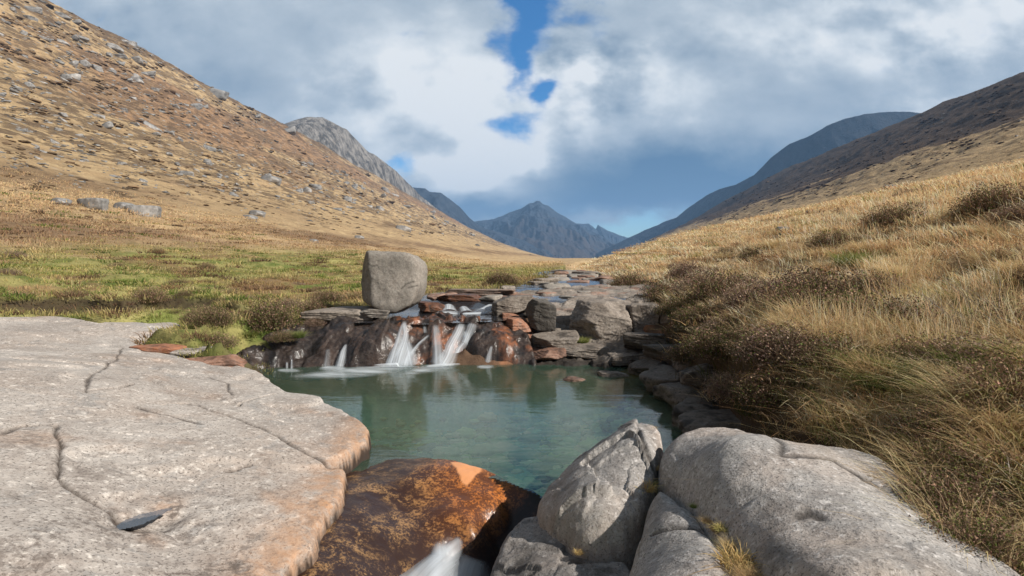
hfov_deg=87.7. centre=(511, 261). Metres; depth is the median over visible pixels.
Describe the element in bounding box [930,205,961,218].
grass tussock
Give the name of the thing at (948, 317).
grass tussock
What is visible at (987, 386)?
grass tussock
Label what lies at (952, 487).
heather bush
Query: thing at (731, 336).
heather bush
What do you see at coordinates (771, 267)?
grass tussock
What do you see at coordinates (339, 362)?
waterfall
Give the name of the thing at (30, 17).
hillside boulder
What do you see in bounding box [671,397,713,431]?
bank rock
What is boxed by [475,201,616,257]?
central peak
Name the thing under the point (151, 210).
hillside boulder
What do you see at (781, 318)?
grass tussock
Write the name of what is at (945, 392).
grass tussock
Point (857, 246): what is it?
grass tussock
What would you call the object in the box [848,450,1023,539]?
grass tussock
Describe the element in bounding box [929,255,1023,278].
grass tussock
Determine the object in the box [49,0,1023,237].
sky
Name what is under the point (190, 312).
heather bush
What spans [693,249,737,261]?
grass tussock
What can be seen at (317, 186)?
hillside boulder
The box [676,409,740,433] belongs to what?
bank rock
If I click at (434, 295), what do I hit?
stream stone
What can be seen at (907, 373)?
grass tussock
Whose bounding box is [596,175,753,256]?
dark ridge
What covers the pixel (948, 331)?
grass tussock
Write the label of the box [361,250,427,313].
boulder
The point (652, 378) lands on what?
bank rock
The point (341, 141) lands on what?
rocky hill
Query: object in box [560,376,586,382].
bank stone
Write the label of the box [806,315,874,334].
grass tussock
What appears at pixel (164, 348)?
shore stone
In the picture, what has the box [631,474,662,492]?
grass tussock
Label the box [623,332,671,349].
bank rock
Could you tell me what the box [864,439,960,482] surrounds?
heather bush
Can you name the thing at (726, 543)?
grass tussock
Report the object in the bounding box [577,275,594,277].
stream stone
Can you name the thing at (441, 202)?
blue ridge
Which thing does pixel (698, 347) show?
heather bush
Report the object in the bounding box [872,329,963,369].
heather bush
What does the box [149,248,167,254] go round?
heather bush
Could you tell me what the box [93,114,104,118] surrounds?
hillside boulder
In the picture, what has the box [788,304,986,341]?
grass tussock
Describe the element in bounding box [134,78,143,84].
hillside boulder
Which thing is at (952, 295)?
grass tussock
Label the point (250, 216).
hillside boulder
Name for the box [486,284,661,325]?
rock shelf
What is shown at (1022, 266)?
heather bush
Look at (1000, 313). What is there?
heather bush
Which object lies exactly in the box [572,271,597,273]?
stream stone
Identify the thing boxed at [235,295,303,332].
heather bush
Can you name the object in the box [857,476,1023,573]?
grass tussock
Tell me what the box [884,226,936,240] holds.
grass tussock
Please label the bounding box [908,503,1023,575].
heather bush
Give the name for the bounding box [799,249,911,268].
grass tussock
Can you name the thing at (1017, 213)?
heather bush
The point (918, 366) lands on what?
grass tussock
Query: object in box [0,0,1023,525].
ground
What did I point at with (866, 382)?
grass tussock
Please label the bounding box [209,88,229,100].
hillside boulder
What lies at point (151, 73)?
hillside boulder
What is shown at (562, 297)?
stream stone
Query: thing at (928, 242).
grass tussock
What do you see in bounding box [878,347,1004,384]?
grass tussock
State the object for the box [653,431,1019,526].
grass tussock
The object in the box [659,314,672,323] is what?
mossy rock
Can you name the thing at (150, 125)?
hillside boulder
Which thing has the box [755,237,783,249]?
grass tussock
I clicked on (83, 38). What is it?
hillside boulder
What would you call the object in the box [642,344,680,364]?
bank rock
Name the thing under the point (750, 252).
heather bush
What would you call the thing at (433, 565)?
waterfall
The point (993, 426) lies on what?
grass tussock
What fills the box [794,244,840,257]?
grass tussock
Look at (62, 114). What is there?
hillside boulder
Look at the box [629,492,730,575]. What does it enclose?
granite ridge rock
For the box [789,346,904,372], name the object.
grass tussock
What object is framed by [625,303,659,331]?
rock block
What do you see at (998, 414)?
grass tussock
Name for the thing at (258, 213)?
hillside boulder
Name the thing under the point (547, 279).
stream stone
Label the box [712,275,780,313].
heather bush
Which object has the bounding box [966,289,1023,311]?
heather bush
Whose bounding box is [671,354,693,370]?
bank rock
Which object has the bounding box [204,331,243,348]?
heather bush
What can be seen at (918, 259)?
grass tussock
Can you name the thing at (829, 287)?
heather bush
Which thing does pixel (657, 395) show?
bank rock
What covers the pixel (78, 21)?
hillside boulder
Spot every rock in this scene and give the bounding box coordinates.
[236,315,407,381]
[298,444,541,575]
[300,306,374,320]
[399,311,480,372]
[418,301,445,313]
[433,294,485,304]
[446,289,514,295]
[465,319,536,370]
[490,516,629,575]
[491,295,532,317]
[502,313,519,320]
[505,317,531,331]
[531,330,578,348]
[534,347,566,360]
[537,419,662,570]
[557,343,609,358]
[606,349,643,365]
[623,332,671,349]
[627,358,666,375]
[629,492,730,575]
[639,365,679,396]
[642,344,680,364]
[649,364,671,369]
[653,382,676,403]
[657,382,718,409]
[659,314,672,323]
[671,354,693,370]
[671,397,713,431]
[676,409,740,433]
[679,363,714,387]
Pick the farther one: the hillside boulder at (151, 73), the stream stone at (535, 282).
the hillside boulder at (151, 73)
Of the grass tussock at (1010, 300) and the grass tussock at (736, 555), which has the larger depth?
the grass tussock at (1010, 300)
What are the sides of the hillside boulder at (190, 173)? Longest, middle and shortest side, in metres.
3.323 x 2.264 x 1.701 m
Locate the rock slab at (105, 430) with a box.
[0,316,371,575]
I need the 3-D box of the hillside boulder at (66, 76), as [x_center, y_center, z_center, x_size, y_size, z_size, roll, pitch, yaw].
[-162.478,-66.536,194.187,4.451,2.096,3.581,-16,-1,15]
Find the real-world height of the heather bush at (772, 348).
0.502 m
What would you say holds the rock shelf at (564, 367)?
on the ground at (462, 390)
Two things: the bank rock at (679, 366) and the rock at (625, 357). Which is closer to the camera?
the bank rock at (679, 366)
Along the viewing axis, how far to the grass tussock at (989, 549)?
2.25 m
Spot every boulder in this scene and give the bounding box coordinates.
[10,87,22,91]
[23,15,38,21]
[24,6,42,14]
[24,81,35,88]
[37,34,51,42]
[50,198,71,205]
[54,11,71,19]
[57,38,70,46]
[58,112,67,116]
[60,73,72,79]
[69,60,78,67]
[69,73,80,80]
[72,19,81,24]
[76,34,88,42]
[77,198,108,210]
[79,59,91,67]
[91,64,103,72]
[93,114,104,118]
[101,121,113,128]
[106,43,123,52]
[113,54,127,58]
[113,202,133,208]
[124,205,161,217]
[128,41,136,47]
[131,56,143,63]
[131,75,142,80]
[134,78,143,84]
[141,71,155,75]
[142,121,161,132]
[179,171,193,176]
[190,104,200,110]
[203,145,216,151]
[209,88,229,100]
[243,215,257,221]
[249,210,265,217]
[261,175,281,185]
[285,126,295,134]
[303,187,311,191]
[308,184,321,189]
[343,196,351,201]
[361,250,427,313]
[381,187,389,193]
[396,225,410,231]
[776,226,795,235]
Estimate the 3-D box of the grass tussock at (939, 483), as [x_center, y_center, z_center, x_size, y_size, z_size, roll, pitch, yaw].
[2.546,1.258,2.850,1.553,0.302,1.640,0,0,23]
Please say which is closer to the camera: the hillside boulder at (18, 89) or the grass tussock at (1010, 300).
the grass tussock at (1010, 300)
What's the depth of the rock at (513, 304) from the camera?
12.19 m
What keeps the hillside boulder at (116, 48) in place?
on the ground at (462, 390)
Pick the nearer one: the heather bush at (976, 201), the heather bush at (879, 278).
the heather bush at (879, 278)
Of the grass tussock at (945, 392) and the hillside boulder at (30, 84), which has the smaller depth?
the grass tussock at (945, 392)
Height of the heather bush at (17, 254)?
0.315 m
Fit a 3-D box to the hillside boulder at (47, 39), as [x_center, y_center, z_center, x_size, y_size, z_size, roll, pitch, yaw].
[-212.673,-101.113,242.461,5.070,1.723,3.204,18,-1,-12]
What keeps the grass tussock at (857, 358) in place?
on the ground at (462, 390)
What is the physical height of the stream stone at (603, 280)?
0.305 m
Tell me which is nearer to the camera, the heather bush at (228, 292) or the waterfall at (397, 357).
the waterfall at (397, 357)
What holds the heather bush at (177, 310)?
on the ground at (462, 390)
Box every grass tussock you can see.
[242,330,259,335]
[288,329,310,337]
[573,548,583,555]
[577,335,593,342]
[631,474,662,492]
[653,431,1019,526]
[687,534,764,575]
[688,501,698,508]
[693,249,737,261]
[698,514,713,524]
[700,520,722,536]
[711,517,728,532]
[711,533,743,551]
[712,290,865,319]
[712,557,766,575]
[724,300,840,332]
[725,268,741,275]
[728,299,775,320]
[736,311,895,350]
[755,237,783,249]
[758,263,784,273]
[775,242,807,253]
[784,339,937,394]
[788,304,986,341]
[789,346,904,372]
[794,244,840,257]
[798,458,1023,574]
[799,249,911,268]
[799,256,861,275]
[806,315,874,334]
[812,238,881,253]
[813,414,1022,512]
[821,361,910,400]
[825,349,888,369]
[846,325,939,351]
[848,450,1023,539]
[849,327,1021,363]
[849,366,922,394]
[852,501,1023,575]
[855,255,958,281]
[856,344,932,360]
[856,382,1023,447]
[857,368,993,408]
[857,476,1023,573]
[858,450,1023,520]
[860,351,964,386]
[866,363,1023,432]
[872,249,960,269]
[872,408,1023,491]
[875,339,1015,375]
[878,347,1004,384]
[879,449,1023,558]
[880,357,1023,422]
[883,329,1006,348]
[883,350,987,374]
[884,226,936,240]
[885,245,956,260]
[900,398,1023,457]
[903,323,997,341]
[906,306,1023,342]
[907,280,984,294]
[910,332,1023,366]
[912,234,951,247]
[913,355,1023,409]
[917,349,1019,374]
[920,246,1021,270]
[923,310,1003,328]
[924,285,986,305]
[924,325,1023,373]
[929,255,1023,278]
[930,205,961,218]
[944,299,1020,321]
[958,220,1016,238]
[960,285,1023,316]
[966,224,1022,245]
[975,254,1022,280]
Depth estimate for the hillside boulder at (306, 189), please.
233.49 m
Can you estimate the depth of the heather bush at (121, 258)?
20.23 m
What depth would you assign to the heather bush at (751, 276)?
10.72 m
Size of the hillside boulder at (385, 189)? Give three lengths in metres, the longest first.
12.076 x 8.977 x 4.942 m
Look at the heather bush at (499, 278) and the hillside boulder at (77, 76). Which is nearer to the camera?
the heather bush at (499, 278)
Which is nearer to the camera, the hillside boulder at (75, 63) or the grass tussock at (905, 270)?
the grass tussock at (905, 270)
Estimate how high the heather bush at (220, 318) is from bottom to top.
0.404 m
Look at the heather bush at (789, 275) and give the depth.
8.35 m
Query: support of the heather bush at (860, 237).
on the ground at (462, 390)
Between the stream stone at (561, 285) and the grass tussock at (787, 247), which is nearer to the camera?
the grass tussock at (787, 247)
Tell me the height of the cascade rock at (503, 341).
1.982 m
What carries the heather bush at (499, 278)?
on the ground at (462, 390)
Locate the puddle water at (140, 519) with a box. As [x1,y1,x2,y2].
[116,508,172,529]
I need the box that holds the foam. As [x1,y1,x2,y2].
[315,366,398,375]
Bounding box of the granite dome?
[657,427,1020,575]
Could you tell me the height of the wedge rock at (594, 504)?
1.980 m
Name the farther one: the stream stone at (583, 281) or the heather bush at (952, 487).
the stream stone at (583, 281)
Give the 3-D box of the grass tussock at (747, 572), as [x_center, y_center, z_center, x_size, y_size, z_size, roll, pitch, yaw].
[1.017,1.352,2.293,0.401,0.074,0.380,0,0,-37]
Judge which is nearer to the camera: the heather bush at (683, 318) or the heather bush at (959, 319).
the heather bush at (959, 319)
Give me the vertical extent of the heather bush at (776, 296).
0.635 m
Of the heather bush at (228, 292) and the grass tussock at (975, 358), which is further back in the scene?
the heather bush at (228, 292)
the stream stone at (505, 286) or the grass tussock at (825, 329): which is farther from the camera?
the stream stone at (505, 286)
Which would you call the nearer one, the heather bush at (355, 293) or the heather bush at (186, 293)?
the heather bush at (186, 293)
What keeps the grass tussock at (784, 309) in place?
on the ground at (462, 390)
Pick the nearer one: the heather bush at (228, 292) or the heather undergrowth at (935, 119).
the heather bush at (228, 292)
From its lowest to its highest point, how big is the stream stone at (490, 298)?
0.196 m
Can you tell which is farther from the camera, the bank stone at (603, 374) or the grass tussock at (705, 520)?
the bank stone at (603, 374)
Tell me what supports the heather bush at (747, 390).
on the ground at (462, 390)
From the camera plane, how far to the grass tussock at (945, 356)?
4.19 m
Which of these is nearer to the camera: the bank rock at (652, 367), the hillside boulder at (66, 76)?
the bank rock at (652, 367)
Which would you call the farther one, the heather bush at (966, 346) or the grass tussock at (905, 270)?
the grass tussock at (905, 270)
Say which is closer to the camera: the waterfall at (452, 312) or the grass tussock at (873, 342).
the grass tussock at (873, 342)
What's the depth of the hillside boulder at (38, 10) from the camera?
274.59 m
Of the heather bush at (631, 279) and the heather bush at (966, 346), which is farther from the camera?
the heather bush at (631, 279)
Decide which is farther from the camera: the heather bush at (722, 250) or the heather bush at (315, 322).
the heather bush at (722, 250)
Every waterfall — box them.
[337,346,344,366]
[378,324,425,367]
[408,541,473,575]
[429,324,472,367]
[442,304,491,315]
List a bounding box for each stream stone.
[427,293,444,300]
[441,292,457,294]
[478,294,502,302]
[501,285,515,289]
[528,281,543,283]
[531,278,557,281]
[536,292,555,294]
[539,283,570,288]
[544,275,566,276]
[544,286,560,288]
[552,271,568,274]
[558,277,569,279]
[558,296,573,298]
[566,274,580,276]
[567,280,589,283]
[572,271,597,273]
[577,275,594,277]
[589,276,613,279]
[599,279,618,282]
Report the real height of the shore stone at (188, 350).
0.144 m
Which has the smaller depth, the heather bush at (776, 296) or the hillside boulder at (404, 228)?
the heather bush at (776, 296)
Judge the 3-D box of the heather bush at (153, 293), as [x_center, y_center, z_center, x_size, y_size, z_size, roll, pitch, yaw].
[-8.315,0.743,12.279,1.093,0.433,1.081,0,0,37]
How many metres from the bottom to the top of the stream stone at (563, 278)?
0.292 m
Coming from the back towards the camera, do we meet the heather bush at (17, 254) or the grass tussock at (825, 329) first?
the heather bush at (17, 254)
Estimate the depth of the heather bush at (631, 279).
18.78 m
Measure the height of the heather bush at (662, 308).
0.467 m
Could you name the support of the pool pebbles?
on the ground at (462, 390)
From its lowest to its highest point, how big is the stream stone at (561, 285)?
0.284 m
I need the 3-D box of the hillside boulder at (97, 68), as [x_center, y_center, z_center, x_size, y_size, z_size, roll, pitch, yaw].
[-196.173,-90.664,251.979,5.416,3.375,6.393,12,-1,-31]
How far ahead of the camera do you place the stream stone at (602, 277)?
23.92 m
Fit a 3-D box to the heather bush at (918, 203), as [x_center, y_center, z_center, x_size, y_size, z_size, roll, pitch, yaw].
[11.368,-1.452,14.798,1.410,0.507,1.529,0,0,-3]
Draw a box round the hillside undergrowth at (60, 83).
[0,0,471,234]
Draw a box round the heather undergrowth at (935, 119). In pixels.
[666,84,1023,232]
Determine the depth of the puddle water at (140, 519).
3.43 m
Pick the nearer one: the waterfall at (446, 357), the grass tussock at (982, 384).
the grass tussock at (982, 384)
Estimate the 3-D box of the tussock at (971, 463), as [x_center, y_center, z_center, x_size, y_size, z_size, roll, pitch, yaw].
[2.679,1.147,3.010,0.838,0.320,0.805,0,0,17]
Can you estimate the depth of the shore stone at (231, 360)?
8.48 m
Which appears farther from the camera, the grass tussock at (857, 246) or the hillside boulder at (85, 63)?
the hillside boulder at (85, 63)
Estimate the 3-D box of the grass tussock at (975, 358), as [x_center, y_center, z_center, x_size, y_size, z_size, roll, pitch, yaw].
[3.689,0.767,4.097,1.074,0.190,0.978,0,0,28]
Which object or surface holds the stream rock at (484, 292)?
in the stream water at (537, 287)
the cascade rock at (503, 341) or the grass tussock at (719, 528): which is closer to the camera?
the grass tussock at (719, 528)
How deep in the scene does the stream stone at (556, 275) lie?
26.35 m
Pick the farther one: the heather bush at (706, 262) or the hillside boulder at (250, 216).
the hillside boulder at (250, 216)
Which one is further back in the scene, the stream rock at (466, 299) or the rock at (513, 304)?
the stream rock at (466, 299)
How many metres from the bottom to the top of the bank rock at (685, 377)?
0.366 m
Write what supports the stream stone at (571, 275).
in the stream water at (537, 287)
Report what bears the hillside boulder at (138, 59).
on the ground at (462, 390)
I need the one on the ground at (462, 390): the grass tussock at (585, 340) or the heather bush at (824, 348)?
the heather bush at (824, 348)
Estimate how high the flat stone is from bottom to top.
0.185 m
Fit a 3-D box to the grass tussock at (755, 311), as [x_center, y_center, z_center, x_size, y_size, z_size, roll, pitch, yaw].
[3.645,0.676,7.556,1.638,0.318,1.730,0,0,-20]
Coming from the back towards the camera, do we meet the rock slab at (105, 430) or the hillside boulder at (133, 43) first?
the hillside boulder at (133, 43)
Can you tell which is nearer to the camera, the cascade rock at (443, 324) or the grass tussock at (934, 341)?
the grass tussock at (934, 341)
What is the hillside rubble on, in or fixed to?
on the ground at (462, 390)
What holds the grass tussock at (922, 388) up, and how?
on the ground at (462, 390)
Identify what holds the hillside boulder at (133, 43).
on the ground at (462, 390)
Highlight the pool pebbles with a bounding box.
[366,398,675,496]
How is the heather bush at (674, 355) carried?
on the ground at (462, 390)
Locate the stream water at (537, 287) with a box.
[320,271,625,320]
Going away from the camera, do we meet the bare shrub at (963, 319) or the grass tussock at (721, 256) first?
the bare shrub at (963, 319)
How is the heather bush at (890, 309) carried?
on the ground at (462, 390)
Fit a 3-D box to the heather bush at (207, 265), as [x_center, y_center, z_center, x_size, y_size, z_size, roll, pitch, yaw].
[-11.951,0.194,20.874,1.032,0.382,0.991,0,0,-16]
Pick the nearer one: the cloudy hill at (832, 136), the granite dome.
the granite dome
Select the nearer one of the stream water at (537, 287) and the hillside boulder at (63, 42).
the stream water at (537, 287)
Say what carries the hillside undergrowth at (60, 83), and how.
on the ground at (462, 390)
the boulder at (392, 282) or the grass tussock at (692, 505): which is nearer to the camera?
the grass tussock at (692, 505)
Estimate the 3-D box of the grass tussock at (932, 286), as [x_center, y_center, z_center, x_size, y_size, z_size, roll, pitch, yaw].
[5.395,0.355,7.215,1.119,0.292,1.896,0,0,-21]
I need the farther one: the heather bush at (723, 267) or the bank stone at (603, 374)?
the heather bush at (723, 267)
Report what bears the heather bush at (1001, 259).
on the ground at (462, 390)
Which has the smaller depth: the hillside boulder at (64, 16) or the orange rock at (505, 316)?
the orange rock at (505, 316)
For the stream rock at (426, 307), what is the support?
on the ground at (462, 390)
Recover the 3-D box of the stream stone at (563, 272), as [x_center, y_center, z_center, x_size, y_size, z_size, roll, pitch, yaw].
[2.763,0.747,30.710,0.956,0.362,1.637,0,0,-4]
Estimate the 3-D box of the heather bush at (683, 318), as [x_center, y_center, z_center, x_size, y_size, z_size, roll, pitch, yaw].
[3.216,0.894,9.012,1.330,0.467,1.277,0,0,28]
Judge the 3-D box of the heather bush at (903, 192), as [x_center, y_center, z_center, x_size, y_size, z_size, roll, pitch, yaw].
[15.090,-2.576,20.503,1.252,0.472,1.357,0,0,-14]
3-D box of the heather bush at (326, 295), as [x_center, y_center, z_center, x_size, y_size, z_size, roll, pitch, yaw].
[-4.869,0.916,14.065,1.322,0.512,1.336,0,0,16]
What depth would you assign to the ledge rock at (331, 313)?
11.29 m
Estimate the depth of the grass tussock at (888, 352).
4.84 m
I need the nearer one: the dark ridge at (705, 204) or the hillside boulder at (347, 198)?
the hillside boulder at (347, 198)
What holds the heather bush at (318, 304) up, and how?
on the ground at (462, 390)
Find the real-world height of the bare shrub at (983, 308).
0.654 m
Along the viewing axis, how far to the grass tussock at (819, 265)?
9.44 m
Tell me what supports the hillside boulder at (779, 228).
on the ground at (462, 390)
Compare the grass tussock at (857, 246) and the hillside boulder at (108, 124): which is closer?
the grass tussock at (857, 246)
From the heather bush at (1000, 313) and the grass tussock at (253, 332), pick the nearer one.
the heather bush at (1000, 313)
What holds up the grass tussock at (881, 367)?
on the ground at (462, 390)
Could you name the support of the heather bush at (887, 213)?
on the ground at (462, 390)
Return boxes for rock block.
[569,299,632,341]
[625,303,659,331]
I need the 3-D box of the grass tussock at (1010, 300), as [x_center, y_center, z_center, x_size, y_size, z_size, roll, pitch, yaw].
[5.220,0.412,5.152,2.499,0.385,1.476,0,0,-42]
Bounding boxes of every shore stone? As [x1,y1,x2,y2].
[129,343,186,353]
[170,346,211,356]
[185,354,246,366]
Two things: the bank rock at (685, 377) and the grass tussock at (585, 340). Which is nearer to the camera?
the bank rock at (685, 377)
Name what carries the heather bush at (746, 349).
on the ground at (462, 390)
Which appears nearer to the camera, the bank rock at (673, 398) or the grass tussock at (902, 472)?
the grass tussock at (902, 472)
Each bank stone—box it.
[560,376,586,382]
[597,370,628,378]
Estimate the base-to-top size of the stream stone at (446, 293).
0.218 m
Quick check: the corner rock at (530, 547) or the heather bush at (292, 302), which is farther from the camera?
the heather bush at (292, 302)
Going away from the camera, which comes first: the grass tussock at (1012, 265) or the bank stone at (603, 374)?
the grass tussock at (1012, 265)
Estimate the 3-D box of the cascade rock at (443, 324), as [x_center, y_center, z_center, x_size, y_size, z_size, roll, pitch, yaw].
[-1.482,2.091,11.058,2.024,2.057,2.002,0,0,0]
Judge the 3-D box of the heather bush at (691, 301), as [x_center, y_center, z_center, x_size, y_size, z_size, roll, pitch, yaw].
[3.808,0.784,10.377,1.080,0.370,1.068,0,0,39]
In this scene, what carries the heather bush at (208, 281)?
on the ground at (462, 390)
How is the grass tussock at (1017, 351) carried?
on the ground at (462, 390)
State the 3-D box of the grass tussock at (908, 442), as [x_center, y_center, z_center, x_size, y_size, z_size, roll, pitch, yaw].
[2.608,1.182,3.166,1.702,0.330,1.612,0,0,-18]
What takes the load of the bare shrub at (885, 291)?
on the ground at (462, 390)
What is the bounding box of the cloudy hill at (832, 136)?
[739,112,919,192]
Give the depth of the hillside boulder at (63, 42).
256.54 m
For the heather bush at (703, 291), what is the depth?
10.04 m
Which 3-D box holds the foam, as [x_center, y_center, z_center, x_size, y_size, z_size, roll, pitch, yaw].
[-2.782,1.995,9.684,1.209,0.001,2.270,0,0,45]
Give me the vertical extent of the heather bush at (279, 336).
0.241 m
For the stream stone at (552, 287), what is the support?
on the ground at (462, 390)
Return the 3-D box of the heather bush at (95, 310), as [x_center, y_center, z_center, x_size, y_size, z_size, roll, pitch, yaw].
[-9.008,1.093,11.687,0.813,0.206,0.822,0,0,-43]
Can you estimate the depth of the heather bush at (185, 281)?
16.47 m
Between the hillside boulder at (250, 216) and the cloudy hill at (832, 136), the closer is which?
the hillside boulder at (250, 216)
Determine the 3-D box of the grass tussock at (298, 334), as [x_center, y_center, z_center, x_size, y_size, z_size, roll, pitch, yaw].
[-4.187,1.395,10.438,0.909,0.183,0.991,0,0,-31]
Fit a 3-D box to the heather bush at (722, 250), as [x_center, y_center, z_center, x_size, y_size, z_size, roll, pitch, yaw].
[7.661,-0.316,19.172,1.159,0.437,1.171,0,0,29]
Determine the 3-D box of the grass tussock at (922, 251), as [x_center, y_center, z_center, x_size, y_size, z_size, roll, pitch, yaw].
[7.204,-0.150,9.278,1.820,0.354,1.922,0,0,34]
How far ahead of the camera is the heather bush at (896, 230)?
11.95 m
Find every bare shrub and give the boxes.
[841,267,911,306]
[872,272,963,332]
[881,275,971,331]
[921,269,1007,316]
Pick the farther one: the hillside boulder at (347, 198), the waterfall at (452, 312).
the hillside boulder at (347, 198)
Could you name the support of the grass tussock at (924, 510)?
on the ground at (462, 390)
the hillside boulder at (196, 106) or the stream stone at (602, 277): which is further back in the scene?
the hillside boulder at (196, 106)
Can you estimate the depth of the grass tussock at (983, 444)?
3.04 m
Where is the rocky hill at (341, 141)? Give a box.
[285,117,436,208]
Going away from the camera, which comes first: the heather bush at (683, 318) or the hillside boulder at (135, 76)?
the heather bush at (683, 318)
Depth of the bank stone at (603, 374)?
9.25 m
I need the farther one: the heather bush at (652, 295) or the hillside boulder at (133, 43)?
the hillside boulder at (133, 43)
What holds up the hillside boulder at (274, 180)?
on the ground at (462, 390)
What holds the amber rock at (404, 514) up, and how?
on the ground at (462, 390)
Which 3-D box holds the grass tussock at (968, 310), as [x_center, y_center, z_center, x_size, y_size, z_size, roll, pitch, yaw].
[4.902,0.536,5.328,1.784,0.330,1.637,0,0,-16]
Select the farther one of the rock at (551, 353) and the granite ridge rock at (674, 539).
the rock at (551, 353)
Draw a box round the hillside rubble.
[0,0,531,254]
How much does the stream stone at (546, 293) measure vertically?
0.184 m
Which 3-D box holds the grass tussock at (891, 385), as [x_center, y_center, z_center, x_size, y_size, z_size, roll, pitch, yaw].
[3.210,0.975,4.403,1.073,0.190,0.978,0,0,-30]
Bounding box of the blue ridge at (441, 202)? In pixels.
[413,187,573,257]
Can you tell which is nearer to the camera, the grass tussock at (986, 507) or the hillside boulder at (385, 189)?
the grass tussock at (986, 507)
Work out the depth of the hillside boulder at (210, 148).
226.18 m
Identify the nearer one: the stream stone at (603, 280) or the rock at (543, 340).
the rock at (543, 340)
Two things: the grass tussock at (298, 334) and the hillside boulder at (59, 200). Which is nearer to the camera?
the grass tussock at (298, 334)
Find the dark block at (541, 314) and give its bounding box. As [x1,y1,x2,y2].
[525,299,556,331]
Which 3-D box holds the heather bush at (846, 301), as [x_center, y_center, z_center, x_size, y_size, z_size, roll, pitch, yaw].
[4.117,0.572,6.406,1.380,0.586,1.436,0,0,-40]
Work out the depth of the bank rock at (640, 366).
9.24 m
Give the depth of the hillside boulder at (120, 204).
48.65 m
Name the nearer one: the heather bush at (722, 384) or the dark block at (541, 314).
the heather bush at (722, 384)
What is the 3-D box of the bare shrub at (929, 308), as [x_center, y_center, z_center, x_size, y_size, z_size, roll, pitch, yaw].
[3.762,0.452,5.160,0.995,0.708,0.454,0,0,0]
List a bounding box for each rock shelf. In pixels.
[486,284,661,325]
[526,322,643,380]
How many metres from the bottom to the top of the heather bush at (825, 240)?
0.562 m
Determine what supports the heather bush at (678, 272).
on the ground at (462, 390)
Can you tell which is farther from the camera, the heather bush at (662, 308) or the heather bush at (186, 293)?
the heather bush at (186, 293)
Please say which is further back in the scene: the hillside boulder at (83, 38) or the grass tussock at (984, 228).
the hillside boulder at (83, 38)
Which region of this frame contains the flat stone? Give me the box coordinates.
[360,307,389,317]
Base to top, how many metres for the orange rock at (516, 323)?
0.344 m
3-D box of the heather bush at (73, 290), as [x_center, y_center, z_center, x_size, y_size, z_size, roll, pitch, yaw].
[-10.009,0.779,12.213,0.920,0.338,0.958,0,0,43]
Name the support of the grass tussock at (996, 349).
on the ground at (462, 390)
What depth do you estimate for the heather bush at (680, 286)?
12.13 m
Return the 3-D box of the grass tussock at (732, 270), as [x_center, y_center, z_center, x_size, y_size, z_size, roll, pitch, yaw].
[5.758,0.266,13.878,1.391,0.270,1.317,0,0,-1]
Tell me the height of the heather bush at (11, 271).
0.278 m
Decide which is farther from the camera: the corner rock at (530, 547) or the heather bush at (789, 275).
the heather bush at (789, 275)
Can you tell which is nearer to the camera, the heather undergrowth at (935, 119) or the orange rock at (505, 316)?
the orange rock at (505, 316)
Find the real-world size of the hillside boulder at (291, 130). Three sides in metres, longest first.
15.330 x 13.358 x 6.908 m
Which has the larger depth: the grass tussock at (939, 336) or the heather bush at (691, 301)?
the heather bush at (691, 301)
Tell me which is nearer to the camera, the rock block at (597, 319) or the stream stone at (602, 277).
the rock block at (597, 319)
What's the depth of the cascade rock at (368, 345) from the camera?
10.29 m
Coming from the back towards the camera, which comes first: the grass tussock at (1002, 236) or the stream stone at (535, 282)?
the stream stone at (535, 282)
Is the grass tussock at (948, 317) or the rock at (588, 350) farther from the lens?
the rock at (588, 350)
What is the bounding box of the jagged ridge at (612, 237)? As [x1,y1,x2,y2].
[576,223,627,243]
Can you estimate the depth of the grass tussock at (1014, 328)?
4.54 m
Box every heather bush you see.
[0,250,28,257]
[0,267,26,275]
[58,289,92,296]
[84,307,111,313]
[105,262,127,266]
[113,257,135,260]
[123,284,173,302]
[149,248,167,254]
[166,279,193,282]
[168,308,185,313]
[174,289,194,296]
[177,304,215,323]
[182,306,239,326]
[196,262,217,269]
[199,279,216,283]
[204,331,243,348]
[217,288,243,296]
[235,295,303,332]
[265,329,297,342]
[268,297,303,309]
[295,296,333,313]
[300,317,327,326]
[306,287,347,302]
[343,292,361,298]
[479,269,519,285]
[607,269,650,286]
[630,276,680,303]
[653,294,685,316]
[662,339,693,363]
[663,260,707,279]
[666,266,733,297]
[666,300,722,329]
[678,268,755,305]
[678,323,740,361]
[682,297,707,308]
[694,315,739,334]
[697,368,742,400]
[698,259,721,265]
[703,322,764,350]
[705,264,740,274]
[711,247,734,257]
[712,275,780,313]
[720,322,810,369]
[724,364,803,411]
[726,318,842,373]
[727,270,770,287]
[736,247,771,261]
[742,276,835,318]
[747,262,842,295]
[764,266,885,309]
[780,330,873,378]
[798,284,900,322]
[804,228,858,249]
[837,268,916,300]
[843,231,895,247]
[855,294,957,328]
[858,201,929,229]
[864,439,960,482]
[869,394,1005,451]
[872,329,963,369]
[880,224,924,234]
[880,464,1023,543]
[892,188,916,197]
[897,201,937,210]
[903,330,1023,373]
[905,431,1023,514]
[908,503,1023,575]
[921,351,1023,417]
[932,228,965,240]
[936,181,1023,217]
[938,311,993,332]
[954,297,1023,340]
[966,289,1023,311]
[973,247,1023,263]
[981,201,1023,221]
[1002,264,1023,280]

